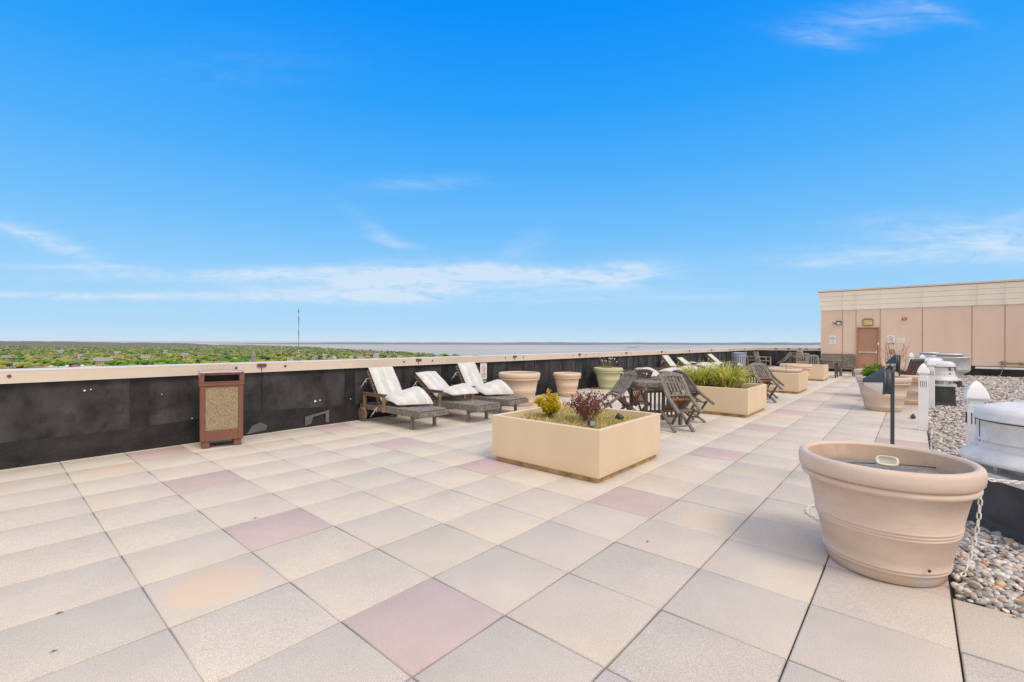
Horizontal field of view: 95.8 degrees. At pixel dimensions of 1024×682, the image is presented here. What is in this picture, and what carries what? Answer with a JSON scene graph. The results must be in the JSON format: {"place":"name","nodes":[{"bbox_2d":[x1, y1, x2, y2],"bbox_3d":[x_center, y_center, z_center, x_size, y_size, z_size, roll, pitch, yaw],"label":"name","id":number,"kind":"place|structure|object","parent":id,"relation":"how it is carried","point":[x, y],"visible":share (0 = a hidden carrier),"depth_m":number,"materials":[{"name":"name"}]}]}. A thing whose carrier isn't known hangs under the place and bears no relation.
{"place":"outdoors","nodes":[
{"label":"outdoors","id":0,"kind":"place"},
{"bbox_2d":[0,341,208,345],"bbox_3d":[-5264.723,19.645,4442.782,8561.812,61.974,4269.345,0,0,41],"label":"hills","id":1,"kind":"structure","parent":0,"point":[56,343],"depth_m":3926.34,"materials":[{"name":"green plant"}]},
{"bbox_2d":[45,341,820,355],"bbox_3d":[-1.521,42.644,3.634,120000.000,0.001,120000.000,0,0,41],"label":"sea","id":2,"kind":"structure","parent":0,"point":[460,350],"depth_m":3823.47,"materials":[{"name":"liquid"}]},
{"bbox_2d":[0,366,1023,681],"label":"patio paving","id":3,"kind":"structure","parent":0,"point":[444,548],"depth_m":2.95,"materials":[{"name":"beige tile"}]},
{"bbox_2d":[198,369,243,448],"bbox_3d":[-4.056,0.916,6.457,0.524,1.040,0.424,0,0,-35],"label":"litter bin","id":4,"kind":"object","parent":3,"relation":"on","point":[220,404],"visible":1,"depth_m":6.31,"materials":[{"name":"brown metal"}]},
{"bbox_2d":[358,370,448,429],"bbox_3d":[-1.934,0.985,8.182,1.780,0.914,0.730,0,0,41],"label":"sun lounger","id":5,"kind":"object","parent":3,"relation":"on","point":[413,412],"visible":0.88,"depth_m":7.99,"materials":[{"name":"grey wood"}]},
{"bbox_2d":[361,367,432,415],"bbox_3d":[-2.051,0.899,8.189,1.245,0.859,0.662,0,0,41],"label":"seat cushion","id":6,"kind":"object","parent":5,"relation":"on","point":[386,381],"visible":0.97,"depth_m":8.27,"materials":[{"name":"fabric"}]},
{"bbox_2d":[415,375,499,421],"bbox_3d":[-1.103,1.062,8.918,1.850,0.765,0.730,0,0,41],"label":"sun lounger","id":7,"kind":"object","parent":3,"relation":"on","point":[469,406],"visible":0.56,"depth_m":8.64,"materials":[{"name":"grey wood"}]},
{"bbox_2d":[414,371,477,405],"bbox_3d":[-1.340,0.968,9.029,1.291,0.725,0.662,0,0,41],"label":"seat cushion","id":8,"kind":"object","parent":7,"relation":"on","point":[434,380],"visible":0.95,"depth_m":9.05,"materials":[{"name":"fabric"}]},
{"bbox_2d":[450,365,528,413],"bbox_3d":[-0.526,0.980,9.741,1.780,0.934,0.730,0,0,41],"label":"sun lounger","id":9,"kind":"object","parent":3,"relation":"on","point":[505,400],"visible":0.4,"depth_m":9.36,"materials":[{"name":"grey wood"}]},
{"bbox_2d":[451,362,513,395],"bbox_3d":[-0.631,0.896,9.737,1.214,0.874,0.662,0,0,41],"label":"seat cushion","id":10,"kind":"object","parent":9,"relation":"on","point":[470,373],"visible":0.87,"depth_m":9.82,"materials":[{"name":"fabric"}]},
{"bbox_2d":[499,371,539,406],"bbox_3d":[0.169,1.076,10.648,0.960,0.745,0.960,0,0,41],"label":"flower pot","id":11,"kind":"object","parent":3,"relation":"on","point":[522,383],"visible":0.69,"depth_m":10.30,"materials":[{"name":"beige ceramic"}]},
{"bbox_2d":[553,372,580,396],"bbox_3d":[1.480,1.143,12.462,0.756,0.620,0.756,0,0,41],"label":"flower pot","id":12,"kind":"object","parent":3,"relation":"on","point":[567,384],"visible":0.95,"depth_m":12.21,"materials":[{"name":"beige ceramic"}]},
{"bbox_2d":[492,403,659,482],"bbox_3d":[0.810,1.173,5.738,1.490,0.554,1.490,0,0,41],"label":"square planter","id":13,"kind":"object","parent":3,"relation":"on","point":[590,454],"visible":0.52,"depth_m":5.17,"materials":[{"name":"concrete"}]},
{"bbox_2d":[534,388,563,418],"bbox_3d":[0.481,0.810,5.930,0.402,0.424,0.340,0,0,13],"label":"yellow shrub","id":14,"kind":"object","parent":13,"relation":"on","point":[549,405],"visible":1,"depth_m":5.88,"materials":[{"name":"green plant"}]},
{"bbox_2d":[518,407,645,434],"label":"dry grass","id":15,"kind":"structure","parent":13,"relation":"on","point":[571,417],"depth_m":5.79,"materials":[{"name":"green plant"}]},
{"bbox_2d":[562,385,612,422],"bbox_3d":[0.886,0.779,5.586,0.644,0.490,0.585,0,0,41],"label":"red shrub","id":16,"kind":"object","parent":13,"relation":"on","point":[584,407],"visible":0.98,"depth_m":5.55,"materials":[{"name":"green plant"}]},
{"bbox_2d":[588,419,595,427],"bbox_3d":[0.882,0.941,5.124,0.085,0.150,0.048,0,0,-24],"label":"square garden light","id":17,"kind":"object","parent":13,"relation":"on","point":[591,423],"visible":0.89,"depth_m":5.11,"materials":[{"name":"grey metal"}]},
{"bbox_2d":[615,413,623,420],"bbox_3d":[1.313,0.961,5.652,0.111,0.183,0.076,0,0,16],"label":"garden spotlight","id":18,"kind":"object","parent":13,"relation":"on","point":[618,416],"visible":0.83,"depth_m":5.62,"materials":[{"name":"black plastic"}]},
{"bbox_2d":[593,367,622,388],"bbox_3d":[2.990,1.130,14.396,0.900,0.655,0.900,0,0,41],"label":"flower pot","id":19,"kind":"object","parent":3,"relation":"on","point":[607,377],"visible":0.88,"depth_m":14.10,"materials":[{"name":"ceramic"}]},
{"bbox_2d":[596,355,620,367],"bbox_3d":[2.953,0.666,14.354,0.518,0.529,0.711,0,0,-30],"label":"dry flower","id":20,"kind":"object","parent":19,"relation":"on","point":[608,365],"visible":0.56,"depth_m":14.33,"materials":[{"name":"brown plant"}]},
{"bbox_2d":[597,370,637,410],"bbox_3d":[1.839,0.980,8.131,0.634,0.946,0.458,0,0,-13],"label":"folding chair","id":21,"kind":"object","parent":3,"relation":"on","point":[620,392],"visible":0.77,"depth_m":8.13,"materials":[{"name":"grey wood"}]},
{"bbox_2d":[623,369,652,410],"bbox_3d":[2.398,0.982,9.026,0.458,0.946,0.634,0,0,-13],"label":"folding chair","id":22,"kind":"object","parent":3,"relation":"on","point":[637,393],"visible":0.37,"depth_m":8.85,"materials":[{"name":"grey wood"}]},
{"bbox_2d":[620,369,667,383],"bbox_3d":[4.062,1.197,15.054,1.844,0.527,0.730,0,0,41],"label":"sun lounger","id":23,"kind":"object","parent":3,"relation":"on","point":[624,370],"visible":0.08,"depth_m":14.96,"materials":[{"name":"grey wood"}]},
{"bbox_2d":[621,367,658,376],"bbox_3d":[3.929,1.086,15.074,1.631,0.521,0.662,0,0,41],"label":"seat cushion","id":24,"kind":"object","parent":23,"relation":"on","point":[655,373],"visible":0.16,"depth_m":14.82,"materials":[{"name":"fabric"}]},
{"bbox_2d":[627,379,682,424],"bbox_3d":[2.566,1.078,8.299,0.930,0.756,0.925,0,0,-13],"label":"round table","id":25,"kind":"object","parent":3,"relation":"on","point":[650,386],"visible":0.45,"depth_m":8.02,"materials":[{"name":"grey wood"}]},
{"bbox_2d":[661,357,680,372],"bbox_3d":[6.612,1.030,17.939,1.780,0.875,0.730,0,0,41],"label":"sun lounger","id":26,"kind":"object","parent":3,"relation":"on","point":[667,365],"visible":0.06,"depth_m":18.11,"materials":[{"name":"grey wood"}]},
{"bbox_2d":[661,355,696,369],"bbox_3d":[6.543,0.944,17.904,1.401,0.821,0.662,0,0,41],"label":"seat cushion","id":27,"kind":"object","parent":26,"relation":"on","point":[668,360],"visible":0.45,"depth_m":18.12,"materials":[{"name":"fabric"}]},
{"bbox_2d":[657,372,702,432],"bbox_3d":[2.734,0.983,7.572,0.458,0.946,0.634,0,0,-13],"label":"folding chair","id":28,"kind":"object","parent":3,"relation":"on","point":[673,406],"visible":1,"depth_m":7.62,"materials":[{"name":"grey wood"}]},
{"bbox_2d":[676,359,706,370],"bbox_3d":[7.760,1.101,19.260,1.780,0.740,0.730,0,0,41],"label":"sun lounger","id":29,"kind":"object","parent":3,"relation":"on","point":[679,361],"visible":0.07,"depth_m":19.46,"materials":[{"name":"grey wood"}]},
{"bbox_2d":[678,357,715,368],"bbox_3d":[7.681,1.009,19.234,1.527,0.698,0.662,0,0,41],"label":"seat cushion","id":30,"kind":"object","parent":29,"relation":"on","point":[682,360],"visible":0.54,"depth_m":19.26,"materials":[{"name":"fabric"}]},
{"bbox_2d":[672,370,714,422],"bbox_3d":[3.293,0.984,8.467,0.634,0.946,0.458,0,0,-13],"label":"folding chair","id":31,"kind":"object","parent":3,"relation":"on","point":[695,389],"visible":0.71,"depth_m":8.32,"materials":[{"name":"grey wood"}]},
{"bbox_2d":[673,383,766,417],"bbox_3d":[4.438,1.183,9.904,1.490,0.554,1.490,0,0,41],"label":"square planter","id":32,"kind":"object","parent":3,"relation":"on","point":[750,399],"visible":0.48,"depth_m":9.19,"materials":[{"name":"concrete"}]},
{"bbox_2d":[701,360,759,384],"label":"ornamental grass","id":33,"kind":"object","parent":32,"relation":"on","point":[737,369],"depth_m":9.80,"materials":[{"name":"green plant"}]},
{"bbox_2d":[719,362,732,369],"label":"folding chair","id":34,"kind":"object","parent":3,"relation":"on","point":[721,364],"visible":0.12,"depth_m":11.87,"materials":[{"name":"white fabric"}]},
{"bbox_2d":[731,352,745,365],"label":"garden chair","id":35,"kind":"object","parent":3,"relation":"on","point":[739,357],"visible":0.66,"depth_m":25.57,"materials":[{"name":"blue metal"}]},
{"bbox_2d":[739,368,763,382],"bbox_3d":[5.974,1.088,11.961,0.930,0.756,0.925,0,0,-13],"label":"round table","id":36,"kind":"object","parent":3,"relation":"on","point":[742,369],"visible":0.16,"depth_m":11.68,"materials":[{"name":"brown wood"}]},
{"bbox_2d":[753,351,770,366],"bbox_3d":[13.838,1.013,25.607,0.716,0.953,0.722,0,0,9],"label":"garden chair","id":37,"kind":"object","parent":3,"relation":"on","point":[756,356],"visible":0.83,"depth_m":25.63,"materials":[{"name":"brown wood"}]},
{"bbox_2d":[749,363,782,402],"bbox_3d":[6.143,0.993,11.234,0.458,0.946,0.634,0,0,-13],"label":"folding chair","id":38,"kind":"object","parent":3,"relation":"on","point":[765,380],"visible":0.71,"depth_m":11.29,"materials":[{"name":"grey wood"}]},
{"bbox_2d":[754,362,783,397],"bbox_3d":[6.702,0.995,12.129,0.634,0.946,0.458,0,0,-13],"label":"folding chair","id":39,"kind":"object","parent":3,"relation":"on","point":[778,381],"visible":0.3,"depth_m":11.96,"materials":[{"name":"grey wood"}]},
{"bbox_2d":[749,371,807,393],"bbox_3d":[8.002,1.182,14.081,1.490,0.579,1.490,0,0,41],"label":"square planter","id":40,"kind":"object","parent":3,"relation":"on","point":[795,383],"visible":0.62,"depth_m":13.26,"materials":[{"name":"concrete"}]},
{"bbox_2d":[769,367,801,372],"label":"flower pot","id":41,"kind":"object","parent":40,"relation":"on","point":[783,370],"visible":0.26,"depth_m":13.85,"materials":[{"name":"beige plastic"}]},
{"bbox_2d":[777,352,791,363],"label":"folding chair","id":42,"kind":"object","parent":3,"relation":"on","point":[787,356],"visible":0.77,"depth_m":24.34,"materials":[{"name":"grey wood"}]},
{"bbox_2d":[789,352,801,362],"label":"garden chair","id":43,"kind":"object","parent":3,"relation":"on","point":[793,359],"visible":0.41,"depth_m":25.64,"materials":[{"name":"grey wood"}]},
{"bbox_2d":[780,363,811,376],"bbox_3d":[9.682,1.117,15.800,0.950,0.720,0.950,0,0,41],"label":"flower pot","id":44,"kind":"object","parent":3,"relation":"on","point":[805,367],"visible":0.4,"depth_m":15.45,"materials":[{"name":"beige plastic"}]},
{"bbox_2d":[785,355,812,362],"bbox_3d":[15.186,1.116,24.465,1.229,0.756,1.229,0,0,24],"label":"round table","id":45,"kind":"object","parent":3,"relation":"on","point":[793,357],"visible":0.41,"depth_m":24.24,"materials":[{"name":"grey wood"}]},
{"bbox_2d":[796,353,808,363],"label":"garden chair","id":46,"kind":"object","parent":3,"relation":"on","point":[801,362],"visible":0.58,"depth_m":23.29,"materials":[{"name":"grey wood"}]},
{"bbox_2d":[806,355,819,363],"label":"folding chair","id":47,"kind":"object","parent":3,"relation":"on","point":[809,356],"visible":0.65,"depth_m":19.36,"materials":[{"name":"grey wood"}]},
{"bbox_2d":[806,504,819,520],"bbox_3d":[2.570,1.444,3.877,0.189,0.021,0.732,0,0,33],"label":"plastic chain","id":48,"kind":"object","parent":3,"relation":"on","point":[808,508],"visible":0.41,"depth_m":3.91,"materials":[{"name":"white plastic"}]},
{"bbox_2d":[808,364,827,380],"bbox_3d":[11.628,1.192,18.283,1.300,0.579,1.300,0,0,41],"label":"square planter","id":49,"kind":"object","parent":3,"relation":"on","point":[818,372],"visible":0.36,"depth_m":17.55,"materials":[{"name":"concrete"}]},
{"bbox_2d":[819,359,840,377],"bbox_3d":[13.317,1.110,19.464,0.858,0.756,0.856,0,0,41],"label":"round table","id":50,"kind":"object","parent":3,"relation":"on","point":[835,361],"visible":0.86,"depth_m":19.21,"materials":[{"name":"grey wood"}]},
{"bbox_2d":[819,354,853,369],"bbox_3d":[16.313,1.054,23.246,1.385,0.885,0.640,0,0,41],"label":"bench","id":51,"kind":"object","parent":3,"relation":"on","point":[822,355],"visible":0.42,"depth_m":23.29,"materials":[{"name":"grey wood"}]},
{"bbox_2d":[839,355,855,376],"bbox_3d":[14.449,1.019,19.943,0.510,0.945,0.625,0,0,29],"label":"garden chair","id":52,"kind":"object","parent":3,"relation":"on","point":[847,366],"visible":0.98,"depth_m":19.76,"materials":[{"name":"grey wood"}]},
{"bbox_2d":[854,369,896,395],"bbox_3d":[9.750,1.112,12.403,0.950,0.730,0.950,0,0,41],"label":"flower pot","id":53,"kind":"object","parent":3,"relation":"on","point":[857,371],"visible":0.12,"depth_m":12.50,"materials":[{"name":"ceramic"}]},
{"bbox_2d":[862,361,885,368],"bbox_3d":[9.719,0.707,12.447,0.488,0.368,0.428,0,0,7],"label":"green plant","id":54,"kind":"object","parent":53,"relation":"on","point":[876,366],"visible":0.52,"depth_m":12.35,"materials":[{"name":"green plant"}]},
{"bbox_2d":[878,339,911,370],"bbox_3d":[9.828,0.402,11.927,0.785,1.061,0.622,0,0,-11],"label":"bare twig bush","id":55,"kind":"object","parent":53,"relation":"on","point":[893,351],"visible":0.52,"depth_m":11.93,"materials":[{"name":"brown plant"}]},
{"bbox_2d":[863,369,894,443],"bbox_3d":[3.533,0.859,4.464,0.241,1.200,0.250,0,0,35],"label":"path light","id":56,"kind":"object","parent":3,"relation":"on","point":[882,381],"visible":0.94,"depth_m":4.39,"materials":[{"name":"grey metal"}]},
{"bbox_2d":[856,375,911,411],"bbox_3d":[7.999,1.107,9.976,0.950,0.730,0.950,0,0,41],"label":"flower pot","id":57,"kind":"object","parent":3,"relation":"on","point":[873,400],"visible":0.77,"depth_m":9.71,"materials":[{"name":"ceramic"}]},
{"bbox_2d":[860,367,880,375],"bbox_3d":[7.830,0.716,10.056,0.436,0.378,0.373,0,0,41],"label":"leafy plant","id":58,"kind":"object","parent":57,"relation":"on","point":[867,372],"visible":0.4,"depth_m":10.05,"materials":[{"name":"green plant"}]},
{"bbox_2d":[886,354,899,375],"bbox_3d":[8.410,0.873,10.210,0.241,1.200,0.400,0,0,35],"label":"path light","id":59,"kind":"object","parent":3,"relation":"on","point":[893,360],"visible":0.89,"depth_m":10.11,"materials":[{"name":"grey metal"}]},
{"bbox_2d":[799,440,987,586],"bbox_3d":[2.435,1.098,3.031,0.950,0.715,0.950,0,0,41],"label":"flower pot","id":60,"kind":"object","parent":3,"relation":"on","point":[902,525],"visible":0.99,"depth_m":2.75,"materials":[{"name":"ceramic"}]},
{"bbox_2d":[875,455,898,468],"bbox_3d":[2.486,0.799,3.068,0.125,0.084,0.053,0,0,41],"label":"pot light","id":61,"kind":"object","parent":60,"relation":"in","point":[887,462],"visible":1,"depth_m":3.06,"materials":[{"name":"beige plastic"}]},
{"bbox_2d":[847,462,935,467],"bbox_3d":[2.486,0.831,3.115,0.721,0.031,0.024,0,0,3],"label":"light cable","id":62,"kind":"object","parent":60,"relation":"in","point":[899,464],"visible":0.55,"depth_m":3.10,"materials":[{"name":"black rubber"}]},
{"bbox_2d":[959,497,982,575],"bbox_3d":[2.797,1.130,2.825,0.160,0.594,0.036,0,0,-8],"label":"plastic chain","id":63,"kind":"object","parent":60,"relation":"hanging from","point":[975,538],"visible":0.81,"depth_m":2.83,"materials":[{"name":"white plastic"}]},
{"bbox_2d":[988,478,1023,483],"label":"plastic chain","id":64,"kind":"object","parent":60,"relation":"attached to","point":[1007,482],"visible":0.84,"depth_m":2.79,"materials":[{"name":"white plastic"}]},
{"bbox_2d":[895,373,918,404],"bbox_3d":[9.479,1.127,11.101,0.950,0.700,0.950,0,0,41],"label":"flower pot","id":65,"kind":"object","parent":3,"relation":"on","point":[911,398],"visible":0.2,"depth_m":10.77,"materials":[{"name":"beige plastic"}]},
{"bbox_2d":[897,367,916,374],"bbox_3d":[9.497,0.770,11.107,0.488,0.321,0.457,0,0,41],"label":"red trailing plant","id":66,"kind":"object","parent":65,"relation":"on","point":[908,372],"visible":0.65,"depth_m":11.10,"materials":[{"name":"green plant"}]},
{"bbox_2d":[907,359,924,373],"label":"folded chair","id":67,"kind":"object","parent":3,"relation":"on","point":[914,364],"visible":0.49,"depth_m":11.93,"materials":[{"name":"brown wood"}]},
{"bbox_2d":[917,363,929,430],"bbox_3d":[6.834,0.914,7.690,0.160,1.110,0.160,0,0,41],"label":"fence post","id":68,"kind":"object","parent":3,"relation":"on","point":[923,378],"visible":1,"depth_m":7.65,"materials":[{"name":"white plastic"}]},
{"bbox_3d":[10.253,1.070,22.128,1.780,0.817,0.730,0,0,41],"label":"sun lounger","id":69,"kind":"object","parent":3,"relation":"on","visible":0},
{"bbox_2d":[708,354,740,365],"bbox_3d":[10.155,0.979,22.118,1.475,0.772,0.662,0,0,41],"label":"seat cushion","id":70,"kind":"object","parent":69,"relation":"on","point":[711,356],"visible":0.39,"depth_m":22.38,"materials":[{"name":"fabric"}]},
{"bbox_2d":[0,0,1023,342],"label":"sky","id":71,"kind":"structure","parent":0,"point":[649,171],"materials":[{"name":"blue"}]},
{"bbox_2d":[241,342,820,344],"bbox_3d":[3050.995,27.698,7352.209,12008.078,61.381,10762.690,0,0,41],"label":"shore","id":72,"kind":"structure","parent":0,"point":[633,343],"depth_m":7001.89,"materials":[{"name":"green plant"}]},
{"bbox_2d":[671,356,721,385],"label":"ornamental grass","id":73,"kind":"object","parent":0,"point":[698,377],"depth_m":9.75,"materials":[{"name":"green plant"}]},
{"bbox_2d":[771,345,820,345],"bbox_3d":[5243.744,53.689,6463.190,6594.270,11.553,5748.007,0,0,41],"label":"shore strip","id":74,"kind":"object","parent":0,"point":[795,345],"visible":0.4,"depth_m":6454.48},
{"bbox_2d":[788,432,963,681],"bbox_3d":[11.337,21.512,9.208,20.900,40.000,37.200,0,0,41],"label":"roof slab","id":75,"kind":"structure","parent":0,"point":[952,590],"depth_m":2.67,"materials":[{"name":"concrete paver tiles"}]},
{"bbox_2d":[0,348,820,469],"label":"parapet wall","id":76,"kind":"structure","parent":75,"relation":"on","point":[52,415],"depth_m":6.52,"materials":[{"name":"black metal"}]},
{"bbox_2d":[480,363,486,381],"bbox_3d":[-0.676,0.731,10.985,0.012,0.460,0.220,0,0,41],"label":"prohibition sign","id":77,"kind":"object","parent":76,"relation":"attached to","point":[483,370],"visible":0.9,"depth_m":10.98,"materials":[{"name":"white"}]},
{"bbox_2d":[637,367,674,377],"bbox_3d":[5.337,1.201,16.397,1.882,0.527,0.730,0,0,41],"label":"sun lounger","id":78,"kind":"object","parent":75,"relation":"on","point":[656,368],"visible":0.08,"depth_m":16.50,"materials":[{"name":"grey wood"}]},
{"bbox_2d":[635,367,682,372],"bbox_3d":[5.238,1.123,16.388,1.779,0.456,0.662,0,0,41],"label":"seat cushion","id":79,"kind":"object","parent":78,"relation":"on","point":[667,369],"visible":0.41,"depth_m":16.15,"materials":[{"name":"fabric"}]},
{"bbox_2d":[818,279,1023,376],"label":"penthouse building","id":80,"kind":"structure","parent":75,"relation":"on","point":[980,324],"depth_m":21.15,"materials":[{"name":"beige"}]},
{"bbox_2d":[829,336,835,343],"bbox_3d":[16.395,-0.103,23.671,0.260,0.420,0.011,0,0,41],"label":"prohibition sign","id":81,"kind":"object","parent":80,"relation":"attached to","point":[832,339],"visible":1,"depth_m":23.67,"materials":[{"name":"white"}]},
{"bbox_2d":[862,318,872,325],"bbox_3d":[17.449,-0.972,22.694,0.420,0.345,0.111,0,0,41],"label":"exit sign","id":82,"kind":"object","parent":80,"relation":"attached to","point":[867,321],"visible":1,"depth_m":22.67,"materials":[{"name":"orange metal"}]},
{"bbox_2d":[858,328,877,368],"bbox_3d":[17.475,0.401,22.737,0.800,2.130,0.127,0,0,41],"label":"door","id":83,"kind":"structure","parent":80,"relation":"in","point":[867,337],"depth_m":22.75,"materials":[{"name":"brown metal"}]},
{"bbox_2d":[887,335,894,344],"bbox_3d":[18.138,-0.087,22.155,0.270,0.440,0.012,0,0,41],"label":"prohibition sign","id":84,"kind":"object","parent":80,"relation":"attached to","point":[891,337],"visible":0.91,"depth_m":22.16,"materials":[{"name":"white"}]},
{"bbox_2d":[897,338,904,342],"bbox_3d":[18.417,-0.067,21.913,0.310,0.220,0.010,0,0,41],"label":"notice board","id":85,"kind":"object","parent":80,"relation":"attached to","point":[900,340],"visible":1,"depth_m":21.92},
{"bbox_2d":[927,375,1023,618],"bbox_3d":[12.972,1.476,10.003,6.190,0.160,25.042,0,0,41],"label":"river gravel","id":86,"kind":"structure","parent":75,"relation":"on","point":[996,565],"depth_m":3.19,"materials":[{"name":"grey gravel"}]},
{"bbox_2d":[914,352,938,358],"bbox_3d":[15.583,0.950,17.296,0.857,1.130,0.866,0,0,41],"label":"upblast fan","id":87,"kind":"object","parent":86,"relation":"on","point":[926,354],"visible":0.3,"depth_m":17.13},
{"bbox_2d":[918,357,942,364],"bbox_3d":[12.281,0.979,13.600,0.696,1.051,0.696,0,0,41],"label":"exhaust vent","id":88,"kind":"object","parent":86,"relation":"on","point":[933,358],"visible":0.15,"depth_m":13.45,"materials":[{"name":"metal"}]},
{"bbox_2d":[926,358,935,406],"bbox_3d":[9.389,0.921,10.371,0.160,1.110,0.160,0,0,39],"label":"fence post","id":89,"kind":"object","parent":86,"relation":"on","point":[930,363],"visible":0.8,"depth_m":10.32,"materials":[{"name":"white plastic"}]},
{"bbox_2d":[926,361,958,406],"bbox_3d":[9.951,0.973,10.750,0.620,1.051,0.620,0,0,41],"label":"exhaust vent","id":90,"kind":"object","parent":86,"relation":"on","point":[945,391],"visible":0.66,"depth_m":10.52,"materials":[{"name":"metal"}]},
{"bbox_2d":[929,353,970,386],"bbox_3d":[14.364,0.946,15.197,1.020,1.130,1.028,0,0,41],"label":"upblast fan","id":91,"kind":"object","parent":86,"relation":"on","point":[962,364],"visible":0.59,"depth_m":14.79},
{"bbox_2d":[963,381,989,459],"bbox_3d":[4.207,0.906,4.196,0.160,1.110,0.160,0,0,38],"label":"fence post","id":92,"kind":"object","parent":86,"relation":"on","point":[975,394],"visible":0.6,"depth_m":4.17,"materials":[{"name":"white plastic"}]},
{"bbox_2d":[959,402,1023,544],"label":"exhaust vent","id":93,"kind":"object","parent":86,"relation":"on","point":[995,449],"visible":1,"depth_m":3.44,"materials":[{"name":"metal"}]},
{"bbox_2d":[882,364,895,370],"bbox_3d":[8.100,0.688,9.939,0.252,0.433,0.298,0,0,41],"label":"purple plant","id":94,"kind":"object","parent":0,"point":[889,367],"visible":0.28,"depth_m":9.91,"materials":[{"name":"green plant"}]},
{"bbox_3d":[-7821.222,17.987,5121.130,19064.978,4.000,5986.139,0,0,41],"label":"ground","id":95,"kind":"structure","parent":0,"visible":0},
{"bbox_2d":[0,359,12,365],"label":"tree","id":96,"kind":"object","parent":95,"relation":"on","point":[7,363],"visible":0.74,"depth_m":610.30,"materials":[{"name":"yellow plant"}]},
{"bbox_2d":[15,362,29,367],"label":"tree","id":97,"kind":"object","parent":95,"relation":"on","point":[20,365],"visible":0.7,"depth_m":604.80,"materials":[{"name":"yellow plant"}]},
{"bbox_2d":[23,362,48,366],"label":"tree","id":98,"kind":"object","parent":95,"relation":"on","point":[39,364],"visible":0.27,"depth_m":574.65,"materials":[{"name":"yellow plant"}]},
{"bbox_2d":[54,362,68,365],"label":"tree","id":99,"kind":"object","parent":95,"relation":"on","point":[61,364],"visible":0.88,"depth_m":632.71,"materials":[{"name":"green plant"}]},
{"bbox_2d":[46,365,93,367],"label":"commercial building","id":100,"kind":"structure","parent":95,"relation":"on","point":[50,366],"depth_m":582.45,"materials":[{"name":"white concrete"}]},
{"bbox_2d":[70,361,84,365],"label":"tree","id":101,"kind":"object","parent":95,"relation":"on","point":[79,363],"visible":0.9,"depth_m":649.16,"materials":[{"name":"green plant"}]},
{"bbox_2d":[91,357,113,365],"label":"house","id":102,"kind":"structure","parent":95,"relation":"on","point":[99,361],"depth_m":754.20,"materials":[{"name":"grey"}]},
{"bbox_2d":[104,360,117,365],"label":"tree","id":103,"kind":"object","parent":95,"relation":"on","point":[112,362],"visible":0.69,"depth_m":625.59,"materials":[{"name":"green plant"}]},
{"bbox_2d":[138,360,152,364],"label":"tree","id":104,"kind":"object","parent":95,"relation":"on","point":[144,362],"visible":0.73,"depth_m":666.63,"materials":[{"name":"green plant"}]},
{"bbox_2d":[0,344,447,365],"bbox_3d":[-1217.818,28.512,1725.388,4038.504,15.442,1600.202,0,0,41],"label":"woodland","id":105,"kind":"object","parent":95,"relation":"on","point":[47,354],"visible":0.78,"depth_m":1239.02,"materials":[{"name":"green plant"}]},
{"bbox_2d":[251,349,255,361],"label":"church","id":106,"kind":"structure","parent":95,"relation":"on","point":[253,356],"depth_m":638.72,"materials":[{"name":"stone"}]},
{"bbox_2d":[297,309,299,357],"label":"radio mast","id":107,"kind":"object","parent":95,"relation":"on","point":[298,352],"visible":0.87,"depth_m":899.11,"materials":[{"name":"grey metal"}]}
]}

